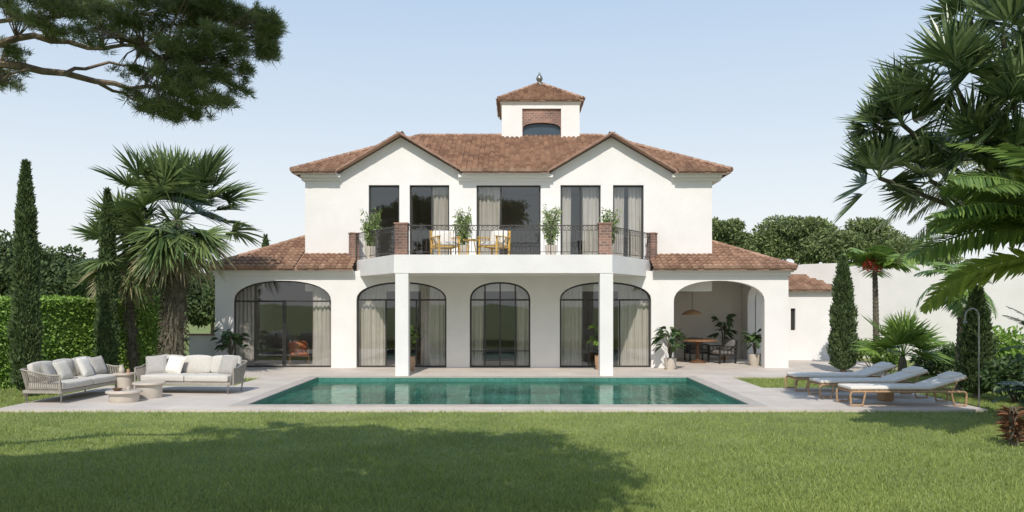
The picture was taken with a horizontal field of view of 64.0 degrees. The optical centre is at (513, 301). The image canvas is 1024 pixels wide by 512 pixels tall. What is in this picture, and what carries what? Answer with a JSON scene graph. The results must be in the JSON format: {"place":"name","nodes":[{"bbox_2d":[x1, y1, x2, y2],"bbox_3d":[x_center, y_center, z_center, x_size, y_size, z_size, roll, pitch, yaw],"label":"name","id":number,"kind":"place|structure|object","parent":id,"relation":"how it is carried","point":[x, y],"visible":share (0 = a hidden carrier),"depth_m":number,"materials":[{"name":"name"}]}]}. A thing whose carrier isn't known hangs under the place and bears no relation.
{"place":"outdoors","nodes":[
{"label":"outdoors","id":0,"kind":"place"},
{"bbox_2d":[188,334,214,356],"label":"wall","id":1,"kind":"structure","parent":0,"point":[201,344],"depth_m":25.00,"materials":[{"name":"white paint"}]},
{"bbox_2d":[387,335,420,358],"bbox_3d":[-3.648,1.594,28.600,1.920,0.788,0.600,0,0,0],"label":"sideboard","id":2,"kind":"object","parent":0,"point":[390,346],"depth_m":28.30,"materials":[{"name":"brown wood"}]},
{"bbox_2d":[0,368,987,411],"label":"terrace","id":3,"kind":"structure","parent":0,"point":[196,398],"depth_m":16.99,"materials":[{"name":"stone"}]},
{"bbox_2d":[20,356,123,402],"bbox_3d":[-9.146,1.600,17.002,0.938,0.803,2.277,0,0,4],"label":"sofa","id":4,"kind":"object","parent":3,"relation":"on","point":[37,382],"visible":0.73,"depth_m":16.15,"materials":[{"name":"white fabric"}]},
{"bbox_2d":[40,362,57,381],"bbox_3d":[-9.159,1.400,16.151,0.245,0.415,0.430,0,0,0],"label":"throw pillow","id":5,"kind":"object","parent":4,"relation":"on","point":[46,368],"visible":0.77,"depth_m":16.03,"materials":[{"name":"grey fabric"}]},
{"bbox_2d":[52,360,72,379],"bbox_3d":[-9.119,1.400,16.579,0.226,0.401,0.435,0,0,9],"label":"throw pillow","id":6,"kind":"object","parent":4,"relation":"on","point":[63,370],"visible":0.95,"depth_m":16.50,"materials":[{"name":"beige fabric"}]},
{"bbox_2d":[75,356,93,376],"bbox_3d":[-9.049,1.390,17.296,0.245,0.431,0.477,0,0,0],"label":"throw pillow","id":7,"kind":"object","parent":4,"relation":"on","point":[84,366],"visible":0.99,"depth_m":17.17,"materials":[{"name":"white fabric"}]},
{"bbox_2d":[88,356,107,374],"bbox_3d":[-9.061,1.400,17.848,0.226,0.405,0.439,0,0,17],"label":"throw pillow","id":8,"kind":"object","parent":4,"relation":"on","point":[97,363],"visible":0.91,"depth_m":17.79,"materials":[{"name":"grey fabric"}]},
{"bbox_2d":[113,372,133,388],"bbox_3d":[-8.550,1.790,18.000,0.460,0.420,0.460,0,0,0],"label":"coffee table","id":9,"kind":"object","parent":3,"relation":"on","point":[124,380],"visible":0.71,"depth_m":17.84,"materials":[{"name":"stone"}]},
{"bbox_2d":[118,365,124,372],"bbox_3d":[-8.610,1.490,18.000,0.130,0.180,0.130,0,0,0],"label":"jug","id":10,"kind":"object","parent":9,"relation":"on","point":[121,369],"visible":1,"depth_m":17.96,"materials":[{"name":"white ceramic"}]},
{"bbox_2d":[105,389,142,402],"bbox_3d":[-7.742,1.890,16.300,0.680,0.220,0.680,0,0,0],"label":"coffee table","id":11,"kind":"object","parent":3,"relation":"on","point":[126,396],"visible":0.96,"depth_m":16.08,"materials":[{"name":"stone"}]},
{"bbox_2d":[132,381,165,398],"bbox_3d":[-7.565,1.840,17.000,0.640,0.320,0.640,0,0,0],"label":"coffee table","id":12,"kind":"object","parent":3,"relation":"on","point":[152,389],"visible":0.94,"depth_m":16.80,"materials":[{"name":"stone"}]},
{"bbox_2d":[134,355,247,393],"bbox_3d":[-7.032,1.600,18.026,2.225,0.803,0.938,0,0,5],"label":"sofa","id":13,"kind":"object","parent":3,"relation":"on","point":[199,369],"visible":0.77,"depth_m":17.76,"materials":[{"name":"white fabric"}]},
{"bbox_2d":[145,354,166,374],"bbox_3d":[-7.856,1.400,18.022,0.502,0.466,0.239,0,0,-9],"label":"throw pillow","id":14,"kind":"object","parent":13,"relation":"on","point":[156,364],"visible":0.98,"depth_m":17.96,"materials":[{"name":"grey fabric"}]},
{"bbox_2d":[165,355,185,373],"bbox_3d":[-7.453,1.410,18.037,0.457,0.424,0.227,0,0,13],"label":"throw pillow","id":15,"kind":"object","parent":13,"relation":"on","point":[174,364],"visible":0.99,"depth_m":17.97,"materials":[{"name":"white fabric"}]},
{"bbox_2d":[218,355,238,374],"bbox_3d":[-6.223,1.400,17.879,0.469,0.430,0.238,0,0,22],"label":"throw pillow","id":16,"kind":"object","parent":13,"relation":"on","point":[228,364],"visible":0.9,"depth_m":17.81,"materials":[{"name":"grey fabric"}]},
{"bbox_2d":[210,327,251,357],"bbox_3d":[-8.226,1.380,23.788,1.161,1.240,1.021,0,0,38],"label":"monstera plant","id":17,"kind":"object","parent":3,"relation":"on","point":[237,338],"visible":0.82,"depth_m":23.70,"materials":[{"name":"green plant"}]},
{"bbox_2d":[410,325,419,370],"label":"potted plant","id":18,"kind":"object","parent":3,"relation":"on","point":[412,358],"depth_m":23.34,"materials":[{"name":"green plant"}]},
{"bbox_2d":[228,376,768,406],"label":"swimming pool","id":19,"kind":"structure","parent":3,"relation":"in","point":[735,398],"depth_m":18.57,"materials":[{"name":"stone"}]},
{"bbox_2d":[265,381,733,403],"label":"water","id":20,"kind":"structure","parent":19,"relation":"in","point":[502,392],"depth_m":18.61,"materials":[{"name":"teal liquid"}]},
{"bbox_2d":[587,324,598,369],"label":"potted plant","id":21,"kind":"object","parent":3,"relation":"on","point":[595,340],"depth_m":23.80,"materials":[{"name":"green plant"}]},
{"bbox_2d":[650,326,687,369],"bbox_3d":[4.541,1.361,23.946,1.156,1.277,1.140,0,0,39],"label":"monstera plant","id":22,"kind":"object","parent":3,"relation":"on","point":[670,362],"visible":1,"depth_m":23.84,"materials":[{"name":"green plant"}]},
{"bbox_2d":[785,362,896,390],"bbox_3d":[7.311,1.675,18.350,2.254,0.618,0.700,0,0,0],"label":"sun lounger","id":23,"kind":"object","parent":3,"relation":"on","point":[877,368],"visible":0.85,"depth_m":18.08,"materials":[{"name":"white fabric"}]},
{"bbox_2d":[807,366,928,397],"bbox_3d":[7.384,1.675,17.100,2.254,0.618,0.700,0,0,0],"label":"sun lounger","id":24,"kind":"object","parent":3,"relation":"on","point":[910,372],"visible":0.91,"depth_m":16.85,"materials":[{"name":"white fabric"}]},
{"bbox_2d":[875,382,893,401],"bbox_3d":[7.471,1.825,16.450,0.400,0.350,0.400,0,0,0],"label":"side table","id":25,"kind":"object","parent":3,"relation":"on","point":[888,397],"visible":0.41,"depth_m":16.32,"materials":[{"name":"brown wood"}]},
{"bbox_2d":[836,371,967,405],"bbox_3d":[7.493,1.675,15.850,2.254,0.618,0.700,0,0,0],"label":"sun lounger","id":26,"kind":"object","parent":3,"relation":"on","point":[939,381],"visible":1,"depth_m":15.55,"materials":[{"name":"white fabric"}]},
{"bbox_2d":[0,320,1023,511],"bbox_3d":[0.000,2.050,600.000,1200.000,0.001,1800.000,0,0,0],"label":"ground","id":27,"kind":"structure","parent":0,"point":[196,330],"depth_m":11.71,"materials":[{"name":"green plant"}]},
{"bbox_2d":[6,159,44,396],"bbox_3d":[-10.460,-0.483,17.587,0.723,5.165,0.738,0,0,0],"label":"cypress tree","id":28,"kind":"object","parent":27,"relation":"on","point":[25,328],"visible":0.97,"depth_m":17.45,"materials":[{"name":"green plant"}]},
{"bbox_2d":[0,229,72,296],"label":"broadleaf tree","id":29,"kind":"object","parent":27,"relation":"on","point":[5,279],"visible":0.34,"depth_m":35.67,"materials":[{"name":"green plant"}]},
{"bbox_2d":[0,241,82,296],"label":"broadleaf tree","id":30,"kind":"object","parent":27,"relation":"on","point":[45,255],"visible":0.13,"depth_m":37.29,"materials":[{"name":"green plant"}]},
{"bbox_2d":[52,244,98,297],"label":"broadleaf tree","id":31,"kind":"object","parent":27,"relation":"on","point":[68,250],"visible":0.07,"depth_m":39.41,"materials":[{"name":"green plant"}]},
{"bbox_2d":[0,294,163,388],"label":"hedge","id":32,"kind":"object","parent":27,"relation":"on","point":[67,323],"visible":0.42,"depth_m":20.96,"materials":[{"name":"green plant"}]},
{"bbox_2d":[91,186,120,373],"bbox_3d":[-10.220,-0.397,20.592,0.677,4.995,0.712,0,0,0],"label":"cypress tree","id":33,"kind":"object","parent":27,"relation":"on","point":[106,328],"visible":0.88,"depth_m":20.47,"materials":[{"name":"green plant"}]},
{"bbox_2d":[62,186,175,376],"bbox_3d":[-10.376,-0.461,21.643,3.390,5.135,3.076,0,0,36],"label":"fan palm","id":34,"kind":"object","parent":27,"relation":"on","point":[130,289],"visible":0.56,"depth_m":21.45,"materials":[{"name":"green plant"}]},
{"bbox_2d":[117,261,164,296],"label":"broadleaf tree","id":35,"kind":"object","parent":27,"relation":"on","point":[157,294],"visible":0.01,"depth_m":41.28,"materials":[{"name":"green plant"}]},
{"bbox_2d":[0,0,290,127],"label":"pine tree","id":36,"kind":"object","parent":27,"relation":"on","point":[185,60],"visible":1,"depth_m":7.94,"materials":[{"name":"green plant"}]},
{"bbox_2d":[89,141,269,355],"bbox_3d":[-8.736,-1.065,21.688,4.204,6.410,4.274,0,0,0],"label":"fan palm","id":37,"kind":"object","parent":27,"relation":"on","point":[177,178],"visible":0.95,"depth_m":21.21,"materials":[{"name":"green plant"}]},
{"bbox_2d":[160,271,214,333],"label":"broadleaf tree","id":38,"kind":"object","parent":27,"relation":"on","point":[201,307],"visible":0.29,"depth_m":41.60,"materials":[{"name":"green plant"}]},
{"bbox_2d":[261,233,268,246],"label":"cypress tree","id":39,"kind":"object","parent":27,"relation":"on","point":[265,242],"visible":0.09,"depth_m":37.94,"materials":[{"name":"green plant"}]},
{"bbox_2d":[206,72,797,375],"bbox_3d":[-0.371,-3.176,28.025,17.676,10.472,12.450,0,0,0],"label":"villa","id":40,"kind":"object","parent":27,"relation":"on","point":[535,155],"visible":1,"depth_m":25.20,"materials":[{"name":"white paint"}]},
{"bbox_2d":[236,286,253,364],"bbox_3d":[-8.199,0.650,24.860,0.673,2.620,0.084,0,0,0],"label":"curtain","id":41,"kind":"object","parent":40,"relation":"hanging from","point":[244,317],"visible":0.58,"depth_m":24.86,"materials":[{"name":"beige fabric"}]},
{"bbox_2d":[234,281,330,366],"bbox_3d":[-6.921,0.694,24.650,2.940,2.612,0.060,0,0,0],"label":"window","id":42,"kind":"structure","parent":40,"relation":"in","point":[283,301],"depth_m":24.62,"materials":[{"name":"metal"}]},
{"bbox_2d":[287,340,308,364],"bbox_3d":[-6.802,1.624,25.910,0.630,0.732,0.668,0,0,-20],"label":"armchair","id":43,"kind":"object","parent":40,"relation":"on","point":[297,348],"visible":1,"depth_m":26.01,"materials":[{"name":"brown wood"}]},
{"bbox_2d":[312,286,330,364],"bbox_3d":[-5.775,0.650,24.860,0.632,2.620,0.083,0,0,0],"label":"curtain","id":44,"kind":"object","parent":40,"relation":"hanging from","point":[321,333],"visible":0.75,"depth_m":24.86,"materials":[{"name":"beige fabric"}]},
{"bbox_2d":[360,208,381,258],"bbox_3d":[-4.176,-1.986,24.007,0.636,1.500,0.684,0,0,-43],"label":"bamboo plant","id":45,"kind":"object","parent":40,"relation":"on","point":[368,227],"visible":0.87,"depth_m":23.91,"materials":[{"name":"green plant"}]},
{"bbox_2d":[359,285,386,364],"bbox_3d":[-4.304,0.650,24.860,0.922,2.620,0.084,0,0,0],"label":"curtain","id":46,"kind":"object","parent":40,"relation":"hanging from","point":[371,332],"visible":0.88,"depth_m":24.86,"materials":[{"name":"beige fabric"}]},
{"bbox_2d":[369,185,398,223],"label":"window","id":47,"kind":"structure","parent":40,"relation":"in","point":[370,186],"depth_m":25.30,"materials":[{"name":"metal"}]},
{"bbox_2d":[357,282,445,366],"bbox_3d":[-3.348,0.714,24.650,2.695,2.572,0.060,0,0,0],"label":"window","id":48,"kind":"structure","parent":40,"relation":"in","point":[362,291],"depth_m":24.62,"materials":[{"name":"metal"}]},
{"bbox_2d":[410,185,448,254],"bbox_3d":[-2.583,-2.415,25.330,1.218,2.310,0.060,0,0,0],"label":"window","id":49,"kind":"structure","parent":40,"relation":"in","point":[411,186],"depth_m":25.30,"materials":[{"name":"metal"}]},
{"bbox_2d":[421,285,444,364],"bbox_3d":[-2.398,0.650,24.860,0.839,2.620,0.084,0,0,0],"label":"curtain","id":50,"kind":"object","parent":40,"relation":"hanging from","point":[432,332],"visible":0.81,"depth_m":24.86,"materials":[{"name":"beige fabric"}]},
{"bbox_2d":[433,187,447,254],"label":"curtain","id":51,"kind":"object","parent":40,"relation":"hanging from","point":[440,205],"visible":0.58,"depth_m":25.55,"materials":[{"name":"beige fabric"}]},
{"bbox_2d":[430,231,460,254],"bbox_3d":[-1.888,-1.609,22.609,0.644,0.748,0.683,0,0,-28],"label":"armchair","id":52,"kind":"object","parent":40,"relation":"on","point":[437,238],"visible":0.88,"depth_m":22.66,"materials":[{"name":"white fabric"}]},
{"bbox_2d":[452,206,472,254],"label":"bamboo plant","id":53,"kind":"object","parent":40,"relation":"on","point":[465,221],"visible":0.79,"depth_m":23.31,"materials":[{"name":"green plant"}]},
{"bbox_2d":[463,239,477,254],"bbox_3d":[-1.181,-1.465,22.500,0.420,0.463,0.420,0,0,0],"label":"balcony table","id":54,"kind":"object","parent":40,"relation":"on","point":[468,240],"visible":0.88,"depth_m":22.40,"materials":[{"name":"yellow wood"}]},
{"bbox_2d":[472,286,483,364],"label":"curtain","id":55,"kind":"object","parent":40,"relation":"hanging from","point":[477,328],"visible":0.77,"depth_m":24.86,"materials":[{"name":"beige fabric"}]},
{"bbox_2d":[478,187,499,254],"bbox_3d":[-0.793,-2.490,25.546,0.755,2.420,0.081,0,0,0],"label":"curtain","id":56,"kind":"object","parent":40,"relation":"hanging from","point":[488,205],"visible":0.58,"depth_m":25.54,"materials":[{"name":"beige fabric"}]},
{"bbox_2d":[478,231,510,254],"bbox_3d":[-0.521,-1.609,22.608,0.644,0.748,0.683,0,0,35],"label":"armchair","id":57,"kind":"object","parent":40,"relation":"on","point":[493,240],"visible":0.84,"depth_m":22.62,"materials":[{"name":"white fabric"}]},
{"bbox_2d":[470,282,529,366],"bbox_3d":[-0.398,0.714,24.650,1.817,2.572,0.060,0,0,0],"label":"window","id":58,"kind":"structure","parent":40,"relation":"in","point":[499,283],"depth_m":24.62,"materials":[{"name":"metal"}]},
{"bbox_2d":[477,185,540,254],"bbox_3d":[-0.147,-2.415,25.330,1.974,2.310,0.060,0,0,0],"label":"window","id":59,"kind":"structure","parent":40,"relation":"in","point":[500,186],"depth_m":25.30,"materials":[{"name":"metal"}]},
{"bbox_2d":[517,286,528,364],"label":"curtain","id":60,"kind":"object","parent":40,"relation":"hanging from","point":[522,328],"visible":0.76,"depth_m":24.86,"materials":[{"name":"beige fabric"}]},
{"bbox_2d":[539,204,561,254],"bbox_3d":[1.093,-2.013,23.408,0.684,1.555,0.650,0,0,39],"label":"potted plant","id":61,"kind":"object","parent":40,"relation":"on","point":[551,220],"visible":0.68,"depth_m":23.32,"materials":[{"name":"green plant"}]},
{"bbox_2d":[562,187,570,254],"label":"curtain","id":62,"kind":"object","parent":40,"relation":"hanging from","point":[566,205],"visible":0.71,"depth_m":25.54,"materials":[{"name":"beige fabric"}]},
{"bbox_2d":[561,286,581,364],"bbox_3d":[1.745,0.650,24.860,0.673,2.620,0.084,0,0,0],"label":"curtain","id":63,"kind":"object","parent":40,"relation":"hanging from","point":[571,326],"visible":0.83,"depth_m":24.86,"materials":[{"name":"beige fabric"}]},
{"bbox_2d":[560,185,599,254],"bbox_3d":[2.069,-2.415,25.330,1.239,2.310,0.060,0,0,0],"label":"window","id":64,"kind":"structure","parent":40,"relation":"in","point":[561,186],"depth_m":25.30,"materials":[{"name":"metal"}]},
{"bbox_2d":[581,338,598,361],"bbox_3d":[2.614,1.603,27.010,0.665,0.772,0.705,0,0,20],"label":"armchair","id":65,"kind":"object","parent":40,"relation":"on","point":[593,350],"visible":0.59,"depth_m":27.09,"materials":[{"name":"brown wood"}]},
{"bbox_2d":[582,187,598,254],"bbox_3d":[2.464,-2.490,25.545,0.627,2.420,0.083,0,0,0],"label":"curtain","id":66,"kind":"object","parent":40,"relation":"hanging from","point":[590,199],"visible":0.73,"depth_m":25.55,"materials":[{"name":"beige fabric"}]},
{"bbox_2d":[560,282,650,366],"bbox_3d":[2.756,0.714,24.650,2.736,2.572,0.060,0,0,0],"label":"window","id":67,"kind":"structure","parent":40,"relation":"in","point":[648,295],"depth_m":24.62,"materials":[{"name":"metal"}]},
{"bbox_2d":[599,208,621,254],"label":"bamboo plant","id":68,"kind":"object","parent":40,"relation":"on","point":[608,218],"visible":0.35,"depth_m":22.82,"materials":[{"name":"green plant"}]},
{"bbox_2d":[614,187,623,255],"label":"curtain","id":69,"kind":"object","parent":40,"relation":"hanging from","point":[619,198],"visible":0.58,"depth_m":25.55,"materials":[{"name":"beige fabric"}]},
{"bbox_2d":[613,185,642,258],"bbox_3d":[3.538,-2.415,25.330,0.945,2.310,0.060,0,0,0],"label":"window","id":70,"kind":"structure","parent":40,"relation":"in","point":[641,186],"depth_m":25.30,"materials":[{"name":"metal"}]},
{"bbox_2d":[618,284,648,364],"bbox_3d":[3.703,0.650,24.860,1.067,2.620,0.084,0,0,0],"label":"curtain","id":71,"kind":"object","parent":40,"relation":"hanging from","point":[634,332],"visible":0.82,"depth_m":24.86,"materials":[{"name":"beige fabric"}]},
{"bbox_2d":[628,187,640,257],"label":"curtain","id":72,"kind":"object","parent":40,"relation":"hanging from","point":[634,208],"visible":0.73,"depth_m":25.54,"materials":[{"name":"beige fabric"}]},
{"bbox_2d":[682,309,702,314],"bbox_3d":[5.764,-0.165,26.400,0.680,1.230,0.680,0,0,0],"label":"pendant lamp","id":73,"kind":"object","parent":40,"relation":"hanging from","point":[691,312],"visible":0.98,"depth_m":26.18,"materials":[{"name":"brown wood"}]},
{"bbox_2d":[684,337,708,360],"bbox_3d":[6.096,1.603,27.311,0.665,0.772,0.705,0,0,-5],"label":"dining chair","id":74,"kind":"object","parent":40,"relation":"on","point":[690,349],"visible":0.75,"depth_m":27.27,"materials":[{"name":"metal"}]},
{"bbox_2d":[684,339,716,362],"bbox_3d":[5.940,1.613,26.400,1.240,0.750,1.240,0,0,0],"label":"dining table","id":75,"kind":"object","parent":40,"relation":"on","point":[697,342],"visible":0.83,"depth_m":26.31,"materials":[{"name":"brown wood"}]},
{"bbox_2d":[707,339,737,363],"bbox_3d":[6.716,1.603,26.304,0.705,0.772,0.665,0,0,-20],"label":"dining chair","id":76,"kind":"object","parent":40,"relation":"on","point":[728,346],"visible":1,"depth_m":26.13,"materials":[{"name":"metal"}]},
{"bbox_2d":[706,313,739,359],"bbox_3d":[7.123,1.204,27.819,1.158,1.569,1.050,0,0,-37],"label":"monstera plant","id":77,"kind":"object","parent":40,"relation":"on","point":[729,325],"visible":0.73,"depth_m":27.72,"materials":[{"name":"green plant"}]},
{"bbox_2d":[740,329,761,365],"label":"monstera plant","id":78,"kind":"object","parent":40,"relation":"on","point":[754,357],"visible":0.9,"depth_m":25.18,"materials":[{"name":"green plant"}]},
{"bbox_2d":[712,216,759,252],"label":"umbrella pine","id":79,"kind":"object","parent":27,"relation":"on","point":[730,232],"visible":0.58,"depth_m":47.04,"materials":[{"name":"green plant"}]},
{"bbox_2d":[755,274,833,359],"bbox_3d":[9.700,0.545,29.861,2.803,3.030,4.279,0,0,0],"label":"annex","id":80,"kind":"object","parent":27,"relation":"on","point":[809,304],"visible":0.45,"depth_m":28.00,"materials":[{"name":"white paint"}]},
{"bbox_2d":[791,308,793,329],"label":"window","id":81,"kind":"structure","parent":80,"relation":"in","point":[792,309],"depth_m":28.10,"materials":[{"name":"metal"}]},
{"bbox_2d":[750,214,843,262],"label":"umbrella pine","id":82,"kind":"object","parent":27,"relation":"on","point":[782,238],"visible":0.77,"depth_m":48.85,"materials":[{"name":"green plant"}]},
{"bbox_2d":[794,228,866,264],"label":"umbrella pine","id":83,"kind":"object","parent":27,"relation":"on","point":[824,246],"visible":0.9,"depth_m":45.13,"materials":[{"name":"green plant"}]},
{"bbox_2d":[826,255,859,371],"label":"cypress tree","id":84,"kind":"object","parent":27,"relation":"on","point":[843,312],"visible":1,"depth_m":22.91,"materials":[{"name":"green plant"}]},
{"bbox_2d":[840,216,900,252],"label":"umbrella pine","id":85,"kind":"object","parent":27,"relation":"on","point":[864,228],"visible":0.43,"depth_m":50.97,"materials":[{"name":"green plant"}]},
{"bbox_2d":[835,244,919,363],"bbox_3d":[10.803,0.228,24.529,2.285,3.747,2.163,0,0,0],"label":"palm","id":86,"kind":"object","parent":27,"relation":"on","point":[875,260],"visible":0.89,"depth_m":24.27,"materials":[{"name":"green plant"}]},
{"bbox_2d":[855,338,900,371],"bbox_3d":[10.647,1.569,24.089,1.473,1.100,1.770,0,0,-38],"label":"shrub","id":87,"kind":"object","parent":27,"relation":"on","point":[890,358],"visible":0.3,"depth_m":23.73,"materials":[{"name":"green plant"}]},
{"bbox_2d":[852,309,954,371],"bbox_3d":[10.237,1.110,21.548,2.565,1.980,2.202,0,0,27],"label":"fan palm shrub","id":88,"kind":"object","parent":27,"relation":"on","point":[906,331],"visible":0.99,"depth_m":21.25,"materials":[{"name":"green plant"}]},
{"bbox_2d":[791,263,1023,360],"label":"boundary wall","id":89,"kind":"structure","parent":27,"relation":"on","point":[900,290],"depth_m":28.41,"materials":[{"name":"white paint"}]},
{"bbox_2d":[870,228,969,264],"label":"umbrella pine","id":90,"kind":"object","parent":27,"relation":"on","point":[899,244],"visible":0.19,"depth_m":48.91,"materials":[{"name":"green plant"}]},
{"bbox_2d":[831,0,1023,224],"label":"spiky tree","id":91,"kind":"object","parent":27,"relation":"on","point":[962,49],"visible":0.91,"depth_m":12.72,"materials":[{"name":"green plant"}]},
{"bbox_2d":[907,341,955,375],"bbox_3d":[11.980,1.648,22.489,1.961,1.071,1.404,0,0,0],"label":"shrub","id":92,"kind":"object","parent":27,"relation":"on","point":[933,367],"visible":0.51,"depth_m":22.33,"materials":[{"name":"green plant"}]},
{"bbox_2d":[871,112,1015,263],"bbox_3d":[8.601,-0.625,15.195,3.245,5.465,4.163,0,0,-38],"label":"feather palm","id":93,"kind":"object","parent":27,"relation":"on","point":[919,213],"visible":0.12,"depth_m":16.04,"materials":[{"name":"green plant"}]},
{"bbox_2d":[914,258,1000,390],"bbox_3d":[10.181,0.569,18.677,1.761,3.065,1.793,0,0,-41],"label":"palm","id":94,"kind":"object","parent":27,"relation":"on","point":[956,306],"visible":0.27,"depth_m":18.55,"materials":[{"name":"green plant"}]},
{"bbox_2d":[901,142,1023,267],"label":"feather palm","id":95,"kind":"object","parent":27,"relation":"on","point":[998,219],"visible":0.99,"depth_m":11.41,"materials":[{"name":"green plant"}]},
{"bbox_2d":[917,168,1023,313],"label":"broad leaf palm","id":96,"kind":"object","parent":27,"relation":"on","point":[958,282],"visible":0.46,"depth_m":12.47,"materials":[{"name":"green plant"}]},
{"bbox_2d":[963,308,979,407],"bbox_3d":[8.666,1.093,15.500,0.314,1.934,0.080,0,0,0],"label":"shower pole","id":97,"kind":"object","parent":27,"relation":"on","point":[965,321],"visible":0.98,"depth_m":15.49,"materials":[{"name":"grey metal"}]},
{"bbox_2d":[954,285,999,398],"bbox_3d":[9.750,0.861,17.202,0.895,2.479,0.906,0,0,0],"label":"cypress tree","id":98,"kind":"object","parent":27,"relation":"on","point":[966,362],"visible":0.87,"depth_m":17.03,"materials":[{"name":"green plant"}]},
{"bbox_2d":[976,353,1023,402],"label":"shrub","id":99,"kind":"object","parent":27,"relation":"on","point":[1015,372],"visible":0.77,"depth_m":16.39,"materials":[{"name":"green plant"}]},
{"bbox_2d":[991,325,1023,381],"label":"shrub","id":100,"kind":"object","parent":27,"relation":"on","point":[1006,339],"visible":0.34,"depth_m":19.72,"materials":[{"name":"green plant"}]},
{"bbox_2d":[991,381,1023,412],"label":"cycad","id":101,"kind":"object","parent":27,"relation":"on","point":[1015,384],"visible":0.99,"depth_m":14.23,"materials":[{"name":"green plant"}]},
{"bbox_2d":[992,306,1023,373],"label":"cycad","id":102,"kind":"object","parent":27,"relation":"on","point":[1020,359],"visible":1,"depth_m":12.92,"materials":[{"name":"green plant"}]},
{"bbox_2d":[993,405,1023,446],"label":"bromeliad","id":103,"kind":"object","parent":27,"relation":"on","point":[1011,427],"visible":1,"depth_m":11.56,"materials":[{"name":"red plant"}]},
{"bbox_2d":[0,0,1023,273],"label":"sky","id":104,"kind":"structure","parent":0,"point":[755,88],"materials":[{"name":"blue"}]},
{"bbox_2d":[761,360,897,368],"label":"path","id":105,"kind":"structure","parent":0,"point":[808,364],"depth_m":25.95,"materials":[{"name":"stone"}]}
]}

